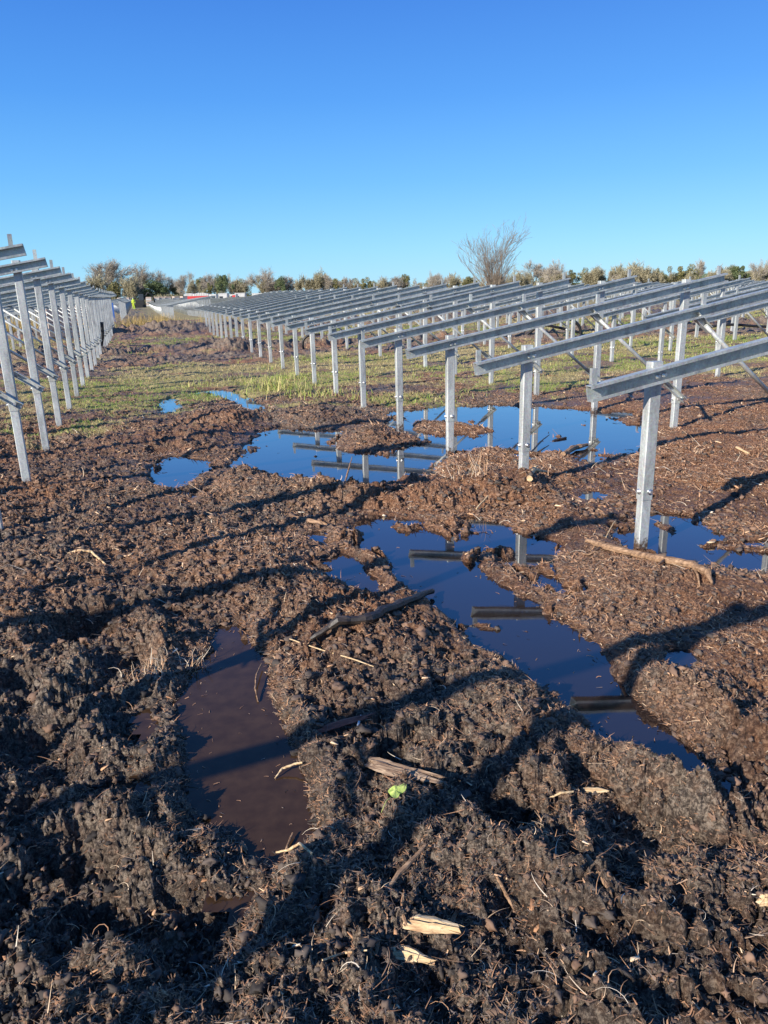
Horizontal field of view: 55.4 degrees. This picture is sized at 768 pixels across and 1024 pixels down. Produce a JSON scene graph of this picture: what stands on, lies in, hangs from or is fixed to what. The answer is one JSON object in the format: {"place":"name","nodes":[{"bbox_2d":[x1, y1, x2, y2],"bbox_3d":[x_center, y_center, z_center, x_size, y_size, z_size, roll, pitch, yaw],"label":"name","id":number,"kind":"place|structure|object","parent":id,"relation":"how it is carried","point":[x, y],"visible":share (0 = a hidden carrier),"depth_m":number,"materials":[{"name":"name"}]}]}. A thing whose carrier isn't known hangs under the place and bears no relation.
{"place":"outdoors","nodes":[
{"label":"outdoors","id":0,"kind":"place"},
{"bbox_2d":[0,271,767,1023],"bbox_3d":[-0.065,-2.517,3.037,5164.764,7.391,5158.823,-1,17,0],"label":"ground","id":1,"kind":"structure","parent":0,"point":[58,691],"depth_m":3.00,"materials":[{"name":"soil"}]},
{"bbox_2d":[0,234,30,483],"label":"mounting frame","id":2,"kind":"object","parent":1,"relation":"on","point":[10,396],"visible":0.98,"depth_m":6.53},
{"bbox_2d":[0,250,49,450],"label":"mounting frame","id":3,"kind":"object","parent":1,"relation":"on","point":[16,268],"visible":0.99,"depth_m":7.89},
{"bbox_2d":[0,260,61,426],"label":"mounting frame","id":4,"kind":"object","parent":1,"relation":"on","point":[35,275],"visible":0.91,"depth_m":9.30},
{"bbox_2d":[0,267,72,409],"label":"mounting frame","id":5,"kind":"object","parent":1,"relation":"on","point":[50,282],"visible":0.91,"depth_m":10.77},
{"bbox_2d":[0,273,80,396],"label":"mounting frame","id":6,"kind":"object","parent":1,"relation":"on","point":[72,362],"visible":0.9,"depth_m":12.18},
{"bbox_2d":[1,277,85,385],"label":"mounting frame","id":7,"kind":"object","parent":1,"relation":"on","point":[78,356],"visible":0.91,"depth_m":13.67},
{"bbox_2d":[2,281,90,377],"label":"mounting frame","id":8,"kind":"object","parent":1,"relation":"on","point":[84,352],"visible":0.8,"depth_m":15.07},
{"bbox_2d":[3,283,94,369],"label":"mounting frame","id":9,"kind":"object","parent":1,"relation":"on","point":[89,349],"visible":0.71,"depth_m":16.58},
{"bbox_2d":[3,286,98,365],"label":"mounting frame","id":10,"kind":"object","parent":1,"relation":"on","point":[92,343],"visible":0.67,"depth_m":18.03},
{"bbox_2d":[3,288,101,358],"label":"mounting frame","id":11,"kind":"object","parent":1,"relation":"on","point":[96,342],"visible":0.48,"depth_m":19.53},
{"bbox_2d":[4,288,103,353],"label":"mounting frame","id":12,"kind":"object","parent":1,"relation":"on","point":[96,322],"visible":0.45,"depth_m":20.99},
{"bbox_2d":[4,289,105,345],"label":"mounting frame","id":13,"kind":"object","parent":1,"relation":"on","point":[97,309],"visible":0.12,"depth_m":22.40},
{"bbox_2d":[5,290,107,346],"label":"mounting frame","id":14,"kind":"object","parent":1,"relation":"on","point":[100,311],"visible":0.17,"depth_m":23.84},
{"bbox_2d":[4,290,109,349],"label":"mounting frame","id":15,"kind":"object","parent":1,"relation":"on","point":[11,331],"visible":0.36,"depth_m":25.23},
{"bbox_2d":[5,291,110,347],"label":"mounting frame","id":16,"kind":"object","parent":1,"relation":"on","point":[18,331],"visible":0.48,"depth_m":26.70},
{"bbox_2d":[45,307,78,339],"bbox_3d":[-13.850,-8.021,31.194,1.200,1.320,1.000,-15,22,-38],"label":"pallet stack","id":17,"kind":"object","parent":1,"relation":"on","point":[51,335],"visible":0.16,"depth_m":30.69,"materials":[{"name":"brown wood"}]},
{"bbox_2d":[85,273,108,291],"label":"hedgerow tree","id":18,"kind":"object","parent":1,"relation":"on","point":[96,282],"visible":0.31,"depth_m":212.68,"materials":[{"name":"beige plant"}]},
{"bbox_2d":[84,257,136,286],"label":"bare tree","id":19,"kind":"object","parent":1,"relation":"on","point":[111,270],"visible":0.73,"depth_m":221.55,"materials":[{"name":"brown plant"}]},
{"bbox_2d":[5,311,227,333],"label":"rushes","id":20,"kind":"object","parent":1,"relation":"on","point":[140,320],"visible":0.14,"depth_m":36.78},
{"bbox_2d":[105,281,140,298],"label":"ivy clad tree","id":21,"kind":"object","parent":1,"relation":"on","point":[115,287],"visible":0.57,"depth_m":207.82,"materials":[{"name":"green plant"}]},
{"bbox_2d":[119,272,146,298],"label":"hedgerow tree","id":22,"kind":"object","parent":1,"relation":"on","point":[130,287],"visible":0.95,"depth_m":207.50,"materials":[{"name":"beige plant"}]},
{"bbox_2d":[135,292,154,307],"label":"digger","id":23,"kind":"object","parent":1,"relation":"on","point":[140,301],"visible":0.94,"depth_m":122.15,"materials":[{"name":"metal"}]},
{"bbox_2d":[108,646,185,690],"bbox_3d":[-1.060,0.704,3.260,0.346,0.158,0.296,-1,17,0],"label":"dry tuft","id":24,"kind":"object","parent":1,"relation":"on","point":[150,662],"visible":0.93,"depth_m":3.27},
{"bbox_2d":[128,262,173,287],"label":"bare tree","id":25,"kind":"object","parent":1,"relation":"on","point":[159,278],"visible":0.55,"depth_m":220.85,"materials":[{"name":"brown plant"}]},
{"bbox_2d":[137,280,168,299],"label":"evergreen tree","id":26,"kind":"object","parent":1,"relation":"on","point":[153,286],"visible":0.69,"depth_m":210.28,"materials":[{"name":"green plant"}]},
{"bbox_2d":[173,270,197,294],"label":"bare tree","id":27,"kind":"object","parent":1,"relation":"on","point":[181,282],"visible":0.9,"depth_m":220.68,"materials":[{"name":"brown plant"}]},
{"bbox_2d":[185,276,203,293],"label":"hedgerow tree","id":28,"kind":"object","parent":1,"relation":"on","point":[192,288],"visible":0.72,"depth_m":207.22,"materials":[{"name":"brown plant"}]},
{"bbox_2d":[213,274,234,292],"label":"evergreen tree","id":29,"kind":"object","parent":1,"relation":"on","point":[222,284],"visible":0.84,"depth_m":204.68,"materials":[{"name":"green plant"}]},
{"bbox_2d":[194,291,274,326],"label":"mounting frame","id":30,"kind":"object","parent":1,"relation":"on","point":[195,308],"visible":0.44,"depth_m":33.75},
{"bbox_2d":[227,273,246,293],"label":"hedgerow tree","id":31,"kind":"object","parent":1,"relation":"on","point":[239,289],"visible":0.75,"depth_m":223.73,"materials":[{"name":"brown plant"}]},
{"bbox_2d":[197,290,280,331],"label":"mounting frame","id":32,"kind":"object","parent":1,"relation":"on","point":[232,301],"visible":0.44,"depth_m":32.32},
{"bbox_2d":[200,290,287,334],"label":"mounting frame","id":33,"kind":"object","parent":1,"relation":"on","point":[212,318],"visible":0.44,"depth_m":30.87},
{"bbox_2d":[203,290,294,336],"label":"mounting frame","id":34,"kind":"object","parent":1,"relation":"on","point":[216,322],"visible":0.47,"depth_m":29.44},
{"bbox_2d":[206,289,303,337],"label":"mounting frame","id":35,"kind":"object","parent":1,"relation":"on","point":[220,321],"visible":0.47,"depth_m":27.94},
{"bbox_2d":[240,267,280,290],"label":"bare tree","id":36,"kind":"object","parent":1,"relation":"on","point":[262,277],"visible":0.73,"depth_m":222.75,"materials":[{"name":"brown plant"}]},
{"bbox_2d":[210,289,312,337],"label":"mounting frame","id":37,"kind":"object","parent":1,"relation":"on","point":[225,325],"visible":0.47,"depth_m":26.52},
{"bbox_2d":[215,288,322,337],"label":"mounting frame","id":38,"kind":"object","parent":1,"relation":"on","point":[229,317],"visible":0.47,"depth_m":25.05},
{"bbox_2d":[220,288,333,338],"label":"mounting frame","id":39,"kind":"object","parent":1,"relation":"on","point":[235,318],"visible":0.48,"depth_m":23.58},
{"bbox_2d":[274,275,285,290],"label":"evergreen tree","id":40,"kind":"object","parent":1,"relation":"on","point":[280,282],"visible":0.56,"depth_m":218.46,"materials":[{"name":"green plant"}]},
{"bbox_2d":[277,274,295,290],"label":"bare tree","id":41,"kind":"object","parent":1,"relation":"on","point":[289,283],"visible":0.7,"depth_m":227.70,"materials":[{"name":"brown plant"}]},
{"bbox_2d":[232,284,360,352],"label":"mounting frame","id":42,"kind":"object","parent":1,"relation":"on","point":[287,304],"visible":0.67,"depth_m":20.74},
{"bbox_2d":[293,275,307,290],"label":"hedgerow tree","id":43,"kind":"object","parent":1,"relation":"on","point":[300,285],"visible":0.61,"depth_m":215.11,"materials":[{"name":"brown plant"}]},
{"bbox_2d":[239,283,377,357],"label":"mounting frame","id":44,"kind":"object","parent":1,"relation":"on","point":[257,313],"visible":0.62,"depth_m":19.25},
{"bbox_2d":[304,270,327,289],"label":"hedgerow tree","id":45,"kind":"object","parent":1,"relation":"on","point":[316,283],"visible":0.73,"depth_m":206.36,"materials":[{"name":"beige plant"}]},
{"bbox_2d":[248,282,397,363],"bbox_3d":[-1.443,-4.379,18.097,3.781,2.424,0.143,-7,17,-17],"label":"mounting frame","id":46,"kind":"object","parent":1,"relation":"on","point":[326,302],"visible":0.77,"depth_m":17.84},
{"bbox_2d":[321,274,334,289],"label":"bare tree","id":47,"kind":"object","parent":1,"relation":"on","point":[327,283],"visible":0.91,"depth_m":204.48,"materials":[{"name":"brown plant"}]},
{"bbox_2d":[173,361,486,402],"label":"grass tussocks","id":48,"kind":"object","parent":1,"relation":"on","point":[275,385],"depth_m":12.59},
{"bbox_2d":[258,281,420,369],"bbox_3d":[-0.949,-3.945,16.651,3.780,2.424,0.143,-7,18,-17],"label":"mounting frame","id":49,"kind":"object","parent":1,"relation":"on","point":[335,305],"visible":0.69,"depth_m":16.36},
{"bbox_2d":[337,276,353,288],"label":"bare tree","id":50,"kind":"object","parent":1,"relation":"on","point":[346,283],"visible":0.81,"depth_m":213.02,"materials":[{"name":"brown plant"}]},
{"bbox_2d":[317,713,374,732],"bbox_3d":[-0.145,0.800,2.791,0.249,0.020,0.039,-13,14,-14],"label":"bark strip","id":51,"kind":"object","parent":1,"relation":"on","point":[340,723],"visible":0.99,"depth_m":2.78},
{"bbox_2d":[270,280,447,375],"bbox_3d":[-0.455,-3.516,15.188,3.780,2.424,0.143,-7,18,-17],"label":"mounting frame","id":52,"kind":"object","parent":1,"relation":"on","point":[295,318],"visible":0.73,"depth_m":14.93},
{"bbox_2d":[310,588,434,640],"bbox_3d":[0.025,0.496,3.716,0.194,0.171,0.924,13,22,40],"label":"fallen branch","id":53,"kind":"object","parent":1,"relation":"on","point":[378,613],"visible":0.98,"depth_m":3.50,"materials":[{"name":"black wood"}]},
{"bbox_2d":[285,278,480,383],"bbox_3d":[0.040,-3.084,13.727,3.780,2.424,0.143,-7,17,-16],"label":"mounting frame","id":54,"kind":"object","parent":1,"relation":"on","point":[454,290],"visible":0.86,"depth_m":13.46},
{"bbox_2d":[0,370,767,1023],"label":"peat fibres","id":55,"kind":"object","parent":1,"relation":"on","point":[332,822],"visible":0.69,"depth_m":2.57,"materials":[{"name":"soil"}]},
{"bbox_2d":[0,400,767,1023],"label":"straw roots","id":56,"kind":"object","parent":1,"relation":"on","point":[420,794],"visible":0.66,"depth_m":2.14,"materials":[{"name":"plant"}]},
{"bbox_2d":[0,392,767,1023],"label":"wood chips","id":57,"kind":"object","parent":1,"relation":"on","point":[536,928],"visible":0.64,"depth_m":2.63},
{"bbox_2d":[5,280,766,319],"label":"mounting frames","id":58,"kind":"structure","parent":1,"relation":"on","point":[153,305],"depth_m":102.53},
{"bbox_2d":[381,784,406,811],"bbox_3d":[0.025,0.886,2.291,0.116,0.016,0.060,-23,31,-23],"label":"green leaf","id":59,"kind":"object","parent":1,"relation":"on","point":[394,791],"visible":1,"depth_m":2.30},
{"bbox_2d":[368,843,426,912],"bbox_3d":[0.038,1.015,2.043,0.020,0.040,0.265,11,21,37],"label":"thin stick","id":60,"kind":"object","parent":1,"relation":"on","point":[402,869],"visible":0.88,"depth_m":2.06,"materials":[{"name":"brown wood"}]},
{"bbox_2d":[363,757,447,783],"bbox_3d":[0.067,0.869,2.449,0.312,0.032,0.077,4,10,30],"label":"rotten log","id":61,"kind":"object","parent":1,"relation":"on","point":[386,767],"visible":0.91,"depth_m":2.45,"materials":[{"name":"brown wood"}]},
{"bbox_2d":[304,276,520,392],"bbox_3d":[0.534,-2.652,12.274,3.780,2.424,0.143,-7,18,-17],"label":"mounting frame","id":62,"kind":"object","parent":1,"relation":"on","point":[491,290],"visible":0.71,"depth_m":12.03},
{"bbox_2d":[391,945,435,965],"bbox_3d":[0.060,1.123,1.859,0.153,0.022,0.044,-1,18,13],"label":"wood chunk","id":63,"kind":"object","parent":1,"relation":"on","point":[408,951],"visible":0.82,"depth_m":1.85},
{"bbox_2d":[402,914,463,933],"bbox_3d":[0.127,1.075,1.905,0.165,0.028,0.045,2,21,12],"label":"wood chunk","id":64,"kind":"object","parent":1,"relation":"on","point":[424,924],"visible":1,"depth_m":1.90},
{"bbox_2d":[111,279,767,304],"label":"hedge","id":65,"kind":"object","parent":1,"relation":"on","point":[163,295],"visible":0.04,"depth_m":202.59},
{"bbox_2d":[402,285,489,331],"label":"mounting frame","id":66,"kind":"object","parent":1,"relation":"on","point":[478,322],"visible":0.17,"depth_m":27.66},
{"bbox_2d":[128,389,767,923],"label":"puddle water","id":67,"kind":"structure","parent":1,"relation":"on","point":[244,757],"depth_m":3.83,"materials":[{"name":"liquid"}]},
{"bbox_2d":[174,419,753,858],"bbox_3d":[-0.117,-0.504,7.471,6.194,0.063,10.936,-1,17,0],"label":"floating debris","id":68,"kind":"object","parent":67,"relation":"on","point":[474,635],"visible":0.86,"depth_m":3.09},
{"bbox_2d":[560,443,588,455],"bbox_3d":[1.962,-0.657,7.578,0.087,0.072,0.610,11,21,35],"label":"fallen branch","id":69,"kind":"object","parent":67,"relation":"on","point":[571,448],"visible":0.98,"depth_m":7.54,"materials":[{"name":"brown wood"}]},
{"bbox_2d":[327,272,570,406],"bbox_3d":[1.024,-2.228,10.820,3.781,2.424,0.143,-7,17,-16],"label":"mounting frame","id":70,"kind":"object","parent":1,"relation":"on","point":[538,289],"visible":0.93,"depth_m":10.59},
{"bbox_2d":[446,272,462,287],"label":"hedgerow tree","id":71,"kind":"object","parent":1,"relation":"on","point":[454,281],"visible":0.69,"depth_m":231.27,"materials":[{"name":"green plant"}]},
{"bbox_2d":[438,449,495,489],"bbox_3d":[0.708,-0.380,6.052,0.639,0.369,0.724,10,20,33],"label":"dry tuft","id":72,"kind":"object","parent":1,"relation":"on","point":[469,468],"visible":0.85,"depth_m":6.10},
{"bbox_2d":[432,284,532,330],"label":"mounting frame","id":73,"kind":"object","parent":1,"relation":"on","point":[482,296],"visible":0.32,"depth_m":24.72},
{"bbox_2d":[452,217,531,286],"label":"leaning tree","id":74,"kind":"object","parent":1,"relation":"on","point":[488,273],"visible":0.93,"depth_m":73.56,"materials":[{"name":"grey plant"}]},
{"bbox_2d":[360,269,637,428],"bbox_3d":[1.516,-1.798,9.369,3.780,2.424,0.143,-7,18,-17],"label":"mounting frame","id":75,"kind":"object","parent":1,"relation":"on","point":[396,336],"visible":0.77,"depth_m":9.11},
{"bbox_2d":[496,876,514,909],"bbox_3d":[0.344,1.056,2.037,0.023,0.061,0.075,-12,20,-31],"label":"thin stick","id":76,"kind":"object","parent":1,"relation":"on","point":[506,895],"visible":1,"depth_m":2.05,"materials":[{"name":"brown wood"}]},
{"bbox_2d":[505,266,531,284],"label":"hedgerow tree","id":77,"kind":"object","parent":1,"relation":"on","point":[519,278],"visible":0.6,"depth_m":231.48,"materials":[{"name":"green plant"}]},
{"bbox_2d":[473,280,584,344],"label":"mounting frame","id":78,"kind":"object","parent":1,"relation":"on","point":[566,325],"visible":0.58,"depth_m":21.92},
{"bbox_2d":[516,260,545,281],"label":"bare tree","id":79,"kind":"object","parent":1,"relation":"on","point":[537,269],"visible":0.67,"depth_m":235.90,"materials":[{"name":"brown plant"}]},
{"bbox_2d":[528,809,577,849],"bbox_3d":[0.515,0.959,2.208,0.178,0.151,0.163,-6,17,-14],"label":"dry tuft","id":80,"kind":"object","parent":1,"relation":"on","point":[556,831],"visible":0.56,"depth_m":2.21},
{"bbox_2d":[541,268,565,282],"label":"bare tree","id":81,"kind":"object","parent":1,"relation":"on","point":[550,273],"visible":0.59,"depth_m":206.83,"materials":[{"name":"brown plant"}]},
{"bbox_2d":[495,279,613,347],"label":"mounting frame","id":82,"kind":"object","parent":1,"relation":"on","point":[510,322],"visible":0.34,"depth_m":20.26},
{"bbox_2d":[541,259,570,281],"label":"bare tree","id":83,"kind":"object","parent":1,"relation":"on","point":[553,267],"visible":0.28,"depth_m":212.13,"materials":[{"name":"brown plant"}]},
{"bbox_2d":[405,266,727,453],"bbox_3d":[2.013,-1.362,7.915,3.780,2.424,0.143,-7,17,-17],"label":"mounting frame","id":84,"kind":"object","parent":1,"relation":"on","point":[449,344],"visible":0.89,"depth_m":7.67,"materials":[{"name":"metal"}]},
{"bbox_2d":[567,268,588,284],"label":"ivy clad tree","id":85,"kind":"object","parent":1,"relation":"on","point":[572,276],"visible":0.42,"depth_m":212.92,"materials":[{"name":"green plant"}]},
{"bbox_2d":[525,279,651,347],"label":"mounting frame","id":86,"kind":"object","parent":1,"relation":"on","point":[634,287],"visible":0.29,"depth_m":19.04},
{"bbox_2d":[582,264,604,284],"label":"hedgerow tree","id":87,"kind":"object","parent":1,"relation":"on","point":[591,278],"visible":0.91,"depth_m":204.65,"materials":[{"name":"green plant"}]},
{"bbox_2d":[583,787,608,793],"bbox_3d":[0.717,0.941,2.474,0.088,0.014,0.023,-2,21,4],"label":"wood chunk","id":88,"kind":"object","parent":1,"relation":"on","point":[591,790],"visible":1,"depth_m":2.47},
{"bbox_2d":[585,854,611,894],"bbox_3d":[0.600,1.012,2.047,0.019,0.013,0.151,-10,17,-11],"label":"wood chunk","id":89,"kind":"object","parent":1,"relation":"on","point":[590,861],"visible":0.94,"depth_m":2.04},
{"bbox_2d":[607,263,625,279],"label":"hedgerow tree","id":90,"kind":"object","parent":1,"relation":"on","point":[617,271],"visible":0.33,"depth_m":226.96,"materials":[{"name":"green plant"}]},
{"bbox_2d":[473,289,767,468],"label":"mounting frame","id":91,"kind":"object","parent":1,"relation":"on","point":[526,356],"visible":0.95,"depth_m":6.08,"materials":[{"name":"metal"}]},
{"bbox_2d":[557,277,692,355],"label":"mounting frame","id":92,"kind":"object","parent":1,"relation":"on","point":[670,332],"visible":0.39,"depth_m":17.82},
{"bbox_2d":[619,264,639,282],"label":"hedgerow tree","id":93,"kind":"object","parent":1,"relation":"on","point":[633,273],"visible":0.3,"depth_m":204.81,"materials":[{"name":"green plant"}]},
{"bbox_2d":[616,260,657,282],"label":"hedgerow tree","id":94,"kind":"object","parent":1,"relation":"on","point":[646,274],"visible":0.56,"depth_m":212.17,"materials":[{"name":"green plant"}]},
{"bbox_2d":[604,281,681,323],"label":"mounting frame","id":95,"kind":"object","parent":1,"relation":"on","point":[607,299],"visible":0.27,"depth_m":27.15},
{"bbox_2d":[582,539,712,587],"bbox_3d":[1.534,0.283,4.370,0.255,0.081,0.899,-15,22,-38],"label":"broken root","id":96,"kind":"object","parent":1,"relation":"on","point":[659,559],"visible":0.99,"depth_m":4.35,"materials":[{"name":"brown wood"}]},
{"bbox_2d":[645,267,667,282],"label":"hedgerow tree","id":97,"kind":"object","parent":1,"relation":"on","point":[658,276],"visible":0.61,"depth_m":211.69,"materials":[{"name":"brown plant"}]},
{"bbox_2d":[603,275,743,361],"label":"mounting frame","id":98,"kind":"object","parent":1,"relation":"on","point":[615,312],"visible":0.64,"depth_m":15.94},
{"bbox_2d":[586,337,767,548],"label":"mounting frame","id":99,"kind":"object","parent":1,"relation":"on","point":[652,377],"visible":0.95,"depth_m":4.52,"materials":[{"name":"metal"}]},
{"bbox_2d":[669,264,701,280],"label":"ivy clad tree","id":100,"kind":"object","parent":1,"relation":"on","point":[680,274],"visible":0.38,"depth_m":218.31,"materials":[{"name":"green plant"}]},
{"bbox_2d":[690,258,706,276],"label":"bare tree","id":101,"kind":"object","parent":1,"relation":"on","point":[700,266],"visible":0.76,"depth_m":223.32,"materials":[{"name":"brown plant"}]},
{"bbox_2d":[643,286,767,360],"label":"mounting frame","id":102,"kind":"object","parent":1,"relation":"on","point":[661,336],"visible":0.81,"depth_m":14.39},
{"bbox_2d":[687,323,766,332],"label":"cable duct","id":103,"kind":"object","parent":1,"relation":"on","point":[732,324],"visible":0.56,"depth_m":24.20,"materials":[{"name":"black plastic"}]},
{"bbox_2d":[689,282,767,337],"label":"mounting frame","id":104,"kind":"object","parent":1,"relation":"on","point":[698,300],"visible":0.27,"depth_m":22.75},
{"bbox_2d":[704,301,767,376],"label":"mounting frame","id":105,"kind":"object","parent":1,"relation":"on","point":[722,317],"visible":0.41,"depth_m":12.80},
{"bbox_2d":[727,265,749,280],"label":"evergreen tree","id":106,"kind":"object","parent":1,"relation":"on","point":[735,271],"visible":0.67,"depth_m":218.55,"materials":[{"name":"green plant"}]},
{"bbox_2d":[748,259,767,279],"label":"bare tree","id":107,"kind":"object","parent":1,"relation":"on","point":[753,266],"visible":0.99,"depth_m":204.27,"materials":[{"name":"brown plant"}]},
{"bbox_2d":[756,894,767,906],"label":"wood chunk","id":108,"kind":"object","parent":1,"relation":"on","point":[762,901],"visible":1,"depth_m":1.96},
{"bbox_2d":[0,304,767,453],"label":"grass","id":109,"kind":"structure","parent":0,"point":[421,367],"depth_m":15.19,"materials":[{"name":"plant"}]},
{"bbox_2d":[225,284,346,338],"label":"mounting frame","id":110,"kind":"object","parent":109,"relation":"on","point":[277,303],"visible":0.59,"depth_m":22.13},
{"bbox_2d":[0,0,767,297],"label":"sky","id":111,"kind":"structure","parent":0,"point":[358,139],"materials":[{"name":"blue"}]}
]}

